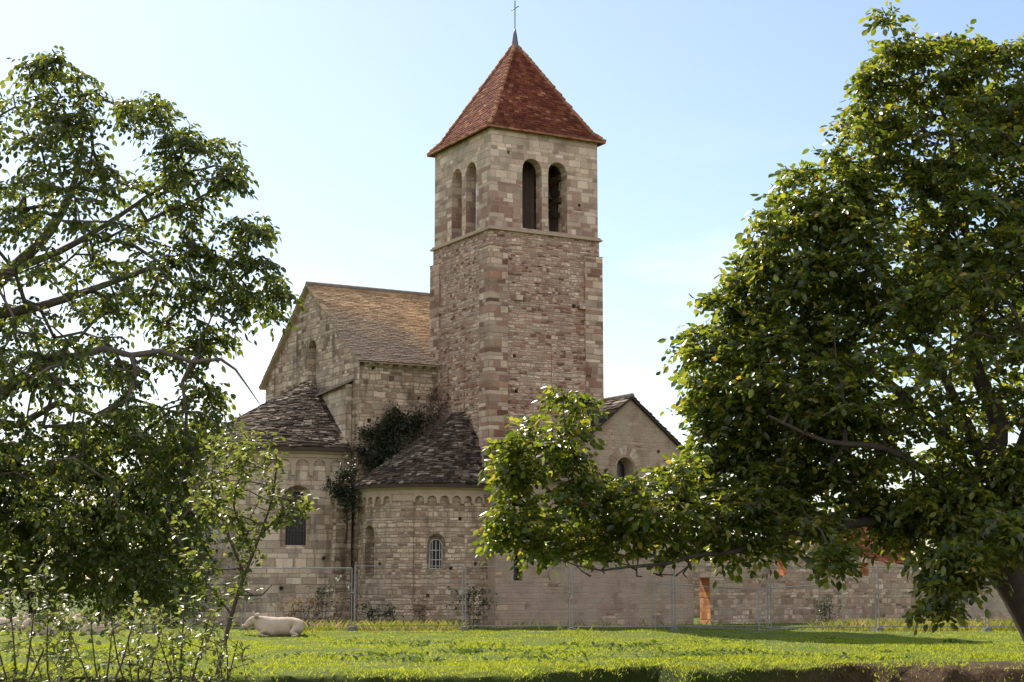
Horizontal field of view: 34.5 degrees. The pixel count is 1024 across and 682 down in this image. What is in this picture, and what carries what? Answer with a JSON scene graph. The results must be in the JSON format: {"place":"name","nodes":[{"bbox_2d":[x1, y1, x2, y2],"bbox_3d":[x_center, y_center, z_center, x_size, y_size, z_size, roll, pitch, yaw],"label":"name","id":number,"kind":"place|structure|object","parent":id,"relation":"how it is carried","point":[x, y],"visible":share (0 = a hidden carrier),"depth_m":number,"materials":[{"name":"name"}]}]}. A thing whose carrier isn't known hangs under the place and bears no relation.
{"place":"outdoors","nodes":[
{"label":"outdoors","id":0,"kind":"place"},
{"bbox_2d":[0,584,1023,681],"bbox_3d":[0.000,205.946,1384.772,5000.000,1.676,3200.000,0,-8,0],"label":"ground","id":1,"kind":"structure","parent":0,"point":[1001,673],"depth_m":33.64,"materials":[{"name":"green plant"}]},
{"bbox_2d":[0,611,27,630],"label":"cow","id":2,"kind":"object","parent":1,"relation":"on","point":[16,626],"visible":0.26,"depth_m":54.47},
{"bbox_2d":[21,614,58,635],"bbox_3d":[-13.956,8.445,48.819,0.703,0.702,1.737,-3,-9,20],"label":"cow","id":3,"kind":"object","parent":1,"relation":"on","point":[25,623],"visible":0.34,"depth_m":48.38},
{"bbox_2d":[0,549,81,681],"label":"shrub","id":4,"kind":"object","parent":1,"relation":"on","point":[46,614],"visible":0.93,"depth_m":11.89,"materials":[{"name":"green plant"}]},
{"bbox_2d":[0,533,87,620],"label":"bush","id":5,"kind":"object","parent":1,"relation":"on","point":[31,594],"visible":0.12,"depth_m":64.80,"materials":[{"name":"green plant"}]},
{"bbox_2d":[17,610,84,681],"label":"shrub","id":6,"kind":"object","parent":1,"relation":"on","point":[44,645],"visible":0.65,"depth_m":12.01,"materials":[{"name":"green plant"}]},
{"bbox_2d":[56,611,84,631],"bbox_3d":[-14.889,9.416,55.290,0.703,0.731,1.737,-3,-9,20],"label":"cow","id":7,"kind":"object","parent":1,"relation":"on","point":[79,615],"visible":0.19,"depth_m":55.53},
{"bbox_2d":[48,601,137,681],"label":"shrub","id":8,"kind":"object","parent":1,"relation":"on","point":[98,642],"visible":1,"depth_m":11.28,"materials":[{"name":"green plant"}]},
{"bbox_2d":[39,501,160,621],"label":"bush","id":9,"kind":"object","parent":1,"relation":"on","point":[99,618],"visible":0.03,"depth_m":67.00,"materials":[{"name":"green plant"}]},
{"bbox_2d":[76,617,128,634],"bbox_3d":[-12.452,8.713,50.258,1.689,0.682,0.683,-1,-8,5],"label":"cow","id":10,"kind":"object","parent":1,"relation":"on","point":[94,628],"visible":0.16,"depth_m":50.05},
{"bbox_2d":[85,590,177,681],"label":"shrub","id":11,"kind":"object","parent":1,"relation":"on","point":[138,653],"visible":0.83,"depth_m":12.32,"materials":[{"name":"green plant"}]},
{"bbox_2d":[144,628,155,633],"bbox_3d":[-11.567,9.269,52.707,0.240,0.170,0.660,0,-8,0],"label":"concrete block","id":12,"kind":"object","parent":1,"relation":"on","point":[148,629],"depth_m":52.44,"materials":[{"name":"grey concrete"}]},
{"bbox_2d":[0,45,305,636],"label":"walnut tree","id":13,"kind":"object","parent":1,"relation":"on","point":[33,512],"visible":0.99,"depth_m":26.91,"materials":[{"name":"green plant"}]},
{"bbox_2d":[127,525,229,625],"bbox_3d":[-12.821,8.736,61.755,4.300,4.670,3.621,0,-8,0],"label":"bush","id":14,"kind":"object","parent":1,"relation":"on","point":[204,598],"visible":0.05,"depth_m":61.94,"materials":[{"name":"green plant"}]},
{"bbox_2d":[132,586,232,681],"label":"shrub","id":15,"kind":"object","parent":1,"relation":"on","point":[182,638],"visible":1,"depth_m":11.57,"materials":[{"name":"green plant"}]},
{"bbox_2d":[152,568,243,627],"bbox_3d":[-10.074,8.307,52.792,2.929,2.057,0.040,0,-8,2],"label":"site fence","id":16,"kind":"object","parent":1,"relation":"on","point":[202,612],"visible":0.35,"depth_m":52.70,"materials":[{"name":"metal"}]},
{"bbox_2d":[195,626,254,681],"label":"shrub","id":17,"kind":"object","parent":1,"relation":"on","point":[221,671],"visible":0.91,"depth_m":11.96,"materials":[{"name":"green plant"}]},
{"bbox_2d":[159,423,319,681],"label":"sapling","id":18,"kind":"object","parent":1,"relation":"on","point":[210,502],"visible":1,"depth_m":12.83,"materials":[{"name":"green plant"}]},
{"bbox_2d":[242,611,312,636],"bbox_3d":[-7.046,8.508,49.482,2.123,0.779,0.859,1,-8,-6],"label":"cow","id":19,"kind":"object","parent":1,"relation":"on","point":[276,626],"visible":0.99,"depth_m":49.24},
{"bbox_2d":[244,568,352,627],"bbox_3d":[-6.804,8.250,52.432,3.546,2.057,0.043,-1,-8,10],"label":"site fence","id":20,"kind":"object","parent":1,"relation":"on","point":[308,597],"visible":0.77,"depth_m":52.42,"materials":[{"name":"metal"}]},
{"bbox_2d":[268,593,353,625],"bbox_3d":[-7.004,9.416,56.876,3.112,1.440,2.191,0,-8,0],"label":"bush","id":21,"kind":"object","parent":1,"relation":"on","point":[293,612],"visible":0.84,"depth_m":56.73,"materials":[{"name":"green plant"}]},
{"bbox_2d":[300,580,345,621],"bbox_3d":[-6.563,9.252,57.214,1.599,1.861,0.881,0,-8,0],"label":"bush","id":22,"kind":"object","parent":1,"relation":"on","point":[329,592],"visible":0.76,"depth_m":57.26,"materials":[{"name":"green plant"}]},
{"bbox_2d":[348,626,357,630],"bbox_3d":[-5.028,9.096,51.995,0.240,0.170,0.660,0,-8,2],"label":"concrete block","id":23,"kind":"object","parent":1,"relation":"on","point":[352,628],"depth_m":51.73,"materials":[{"name":"grey concrete"}]},
{"bbox_2d":[333,602,405,624],"bbox_3d":[-4.837,9.736,57.764,2.523,1.210,1.614,-5,-10,30],"label":"bush","id":24,"kind":"object","parent":1,"relation":"on","point":[373,610],"visible":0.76,"depth_m":57.66,"materials":[{"name":"green plant"}]},
{"bbox_2d":[354,565,462,626],"bbox_3d":[-3.277,8.172,52.332,3.465,2.057,0.044,1,-8,-6],"label":"site fence","id":25,"kind":"object","parent":1,"relation":"on","point":[360,566],"visible":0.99,"depth_m":52.33,"materials":[{"name":"metal"}]},
{"bbox_2d":[397,597,434,620],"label":"bush","id":26,"kind":"object","parent":1,"relation":"on","point":[422,607],"visible":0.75,"depth_m":57.42,"materials":[{"name":"green plant"}]},
{"bbox_2d":[179,1,693,627],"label":"church","id":27,"kind":"structure","parent":1,"relation":"on","point":[497,321],"depth_m":63.97,"materials":[{"name":"stone"}]},
{"bbox_2d":[320,449,361,543],"bbox_3d":[-6.411,5.876,62.459,1.734,3.623,1.634,0,-8,0],"label":"ivy","id":28,"kind":"object","parent":27,"relation":"attached to","point":[339,492],"visible":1,"depth_m":62.38,"materials":[{"name":"green plant"}]},
{"bbox_2d":[350,400,434,471],"bbox_3d":[-4.619,4.086,64.190,3.702,3.691,1.858,3,-9,-18],"label":"ivy","id":29,"kind":"object","parent":27,"relation":"attached to","point":[393,421],"visible":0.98,"depth_m":64.14,"materials":[{"name":"green plant"}]},
{"bbox_2d":[416,375,451,429],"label":"ivy","id":30,"kind":"object","parent":27,"relation":"attached to","point":[437,415],"visible":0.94,"depth_m":65.10,"materials":[{"name":"green plant"}]},
{"bbox_2d":[460,626,467,631],"bbox_3d":[-1.526,9.168,52.386,0.240,0.170,0.660,0,-8,-2],"label":"concrete block","id":31,"kind":"object","parent":1,"relation":"on","point":[463,628],"depth_m":52.06,"materials":[{"name":"grey concrete"}]},
{"bbox_2d":[444,583,496,628],"bbox_3d":[-1.500,9.335,57.486,1.850,1.748,1.270,3,-9,-19],"label":"bush","id":32,"kind":"object","parent":1,"relation":"on","point":[469,606],"visible":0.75,"depth_m":57.54,"materials":[{"name":"green plant"}]},
{"bbox_2d":[0,657,1022,681],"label":"bank grass","id":33,"kind":"structure","parent":1,"relation":"on","point":[563,667],"depth_m":31.70,"materials":[{"name":"green plant"}]},
{"bbox_2d":[0,636,1023,671],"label":"weed clumps","id":34,"kind":"object","parent":1,"relation":"on","point":[438,659],"visible":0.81,"depth_m":37.51,"materials":[{"name":"green plant"}]},
{"bbox_2d":[465,566,570,626],"bbox_3d":[0.183,8.216,52.533,3.359,2.057,0.041,0,-8,0],"label":"site fence","id":35,"kind":"object","parent":1,"relation":"on","point":[519,618],"visible":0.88,"depth_m":52.50,"materials":[{"name":"metal"}]},
{"bbox_2d":[210,617,1017,631],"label":"tall grass","id":36,"kind":"structure","parent":1,"relation":"on","point":[848,623],"depth_m":54.61,"materials":[{"name":"green plant"}]},
{"bbox_2d":[572,567,672,626],"bbox_3d":[3.506,8.216,52.384,3.182,2.057,0.041,-1,-8,5],"label":"site fence","id":37,"kind":"object","parent":1,"relation":"on","point":[620,605],"visible":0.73,"depth_m":52.37,"materials":[{"name":"metal"}]},
{"bbox_2d":[668,627,678,630],"bbox_3d":[5.119,9.122,52.093,0.240,0.170,0.660,1,-8,-4],"label":"concrete block","id":38,"kind":"object","parent":1,"relation":"on","point":[674,628],"depth_m":51.80,"materials":[{"name":"grey concrete"}]},
{"bbox_2d":[693,578,699,615],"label":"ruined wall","id":39,"kind":"structure","parent":1,"relation":"on","point":[696,593],"depth_m":80.51,"materials":[{"name":"beige stone"}]},
{"bbox_2d":[654,584,759,630],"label":"site fence","id":40,"kind":"object","parent":1,"relation":"on","point":[697,606],"visible":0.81,"depth_m":54.67,"materials":[{"name":"metal"}]},
{"bbox_2d":[674,566,768,627],"bbox_3d":[6.651,8.183,52.328,3.011,2.057,0.041,1,-8,-4],"label":"site fence","id":41,"kind":"object","parent":1,"relation":"on","point":[723,618],"visible":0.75,"depth_m":52.29,"materials":[{"name":"metal"}]},
{"bbox_2d":[469,0,1023,641],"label":"walnut tree","id":42,"kind":"object","parent":1,"relation":"on","point":[755,412],"visible":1,"depth_m":31.89,"materials":[{"name":"green plant"}]},
{"bbox_2d":[757,584,843,629],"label":"site fence","id":43,"kind":"object","parent":1,"relation":"on","point":[803,600],"visible":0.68,"depth_m":54.82,"materials":[{"name":"metal"}]},
{"bbox_2d":[769,567,876,627],"bbox_3d":[9.913,8.244,52.484,3.404,2.057,0.040,0,-8,-2],"label":"site fence","id":44,"kind":"object","parent":1,"relation":"on","point":[821,604],"visible":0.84,"depth_m":52.45,"materials":[{"name":"metal"}]},
{"bbox_2d":[804,593,843,629],"bbox_3d":[10.898,9.459,57.211,1.321,1.450,0.933,-5,-10,30],"label":"bush","id":45,"kind":"object","parent":1,"relation":"on","point":[821,608],"visible":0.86,"depth_m":57.24,"materials":[{"name":"green plant"}]},
{"bbox_2d":[692,535,1012,623],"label":"ruined wall","id":46,"kind":"structure","parent":1,"relation":"on","point":[854,602],"depth_m":67.47,"materials":[{"name":"beige stone"}]},
{"bbox_2d":[789,527,916,566],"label":"roof","id":47,"kind":"structure","parent":1,"relation":"on","point":[884,559],"depth_m":104.46,"materials":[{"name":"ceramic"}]},
{"bbox_2d":[871,627,884,631],"bbox_3d":[11.644,9.188,52.413,0.240,0.170,0.660,1,-8,-5],"label":"concrete block","id":48,"kind":"object","parent":1,"relation":"on","point":[882,629],"depth_m":52.15,"materials":[{"name":"grey concrete"}]},
{"bbox_2d":[877,567,985,626],"bbox_3d":[13.341,8.212,52.401,3.348,2.057,0.043,-1,-8,5],"label":"site fence","id":49,"kind":"object","parent":1,"relation":"on","point":[879,611],"visible":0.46,"depth_m":52.44,"materials":[{"name":"metal"}]},
{"bbox_2d":[981,627,992,631],"bbox_3d":[15.038,9.139,52.110,0.240,0.170,0.660,-1,-8,5],"label":"concrete block","id":50,"kind":"object","parent":1,"relation":"on","point":[984,629],"depth_m":51.84,"materials":[{"name":"grey concrete"}]},
{"bbox_2d":[986,579,1015,626],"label":"site fence","id":51,"kind":"object","parent":1,"relation":"on","point":[995,611],"visible":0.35,"depth_m":52.20,"materials":[{"name":"metal"}]},
{"bbox_2d":[0,0,1023,579],"label":"sky","id":52,"kind":"structure","parent":0,"point":[338,107],"materials":[{"name":"blue"}]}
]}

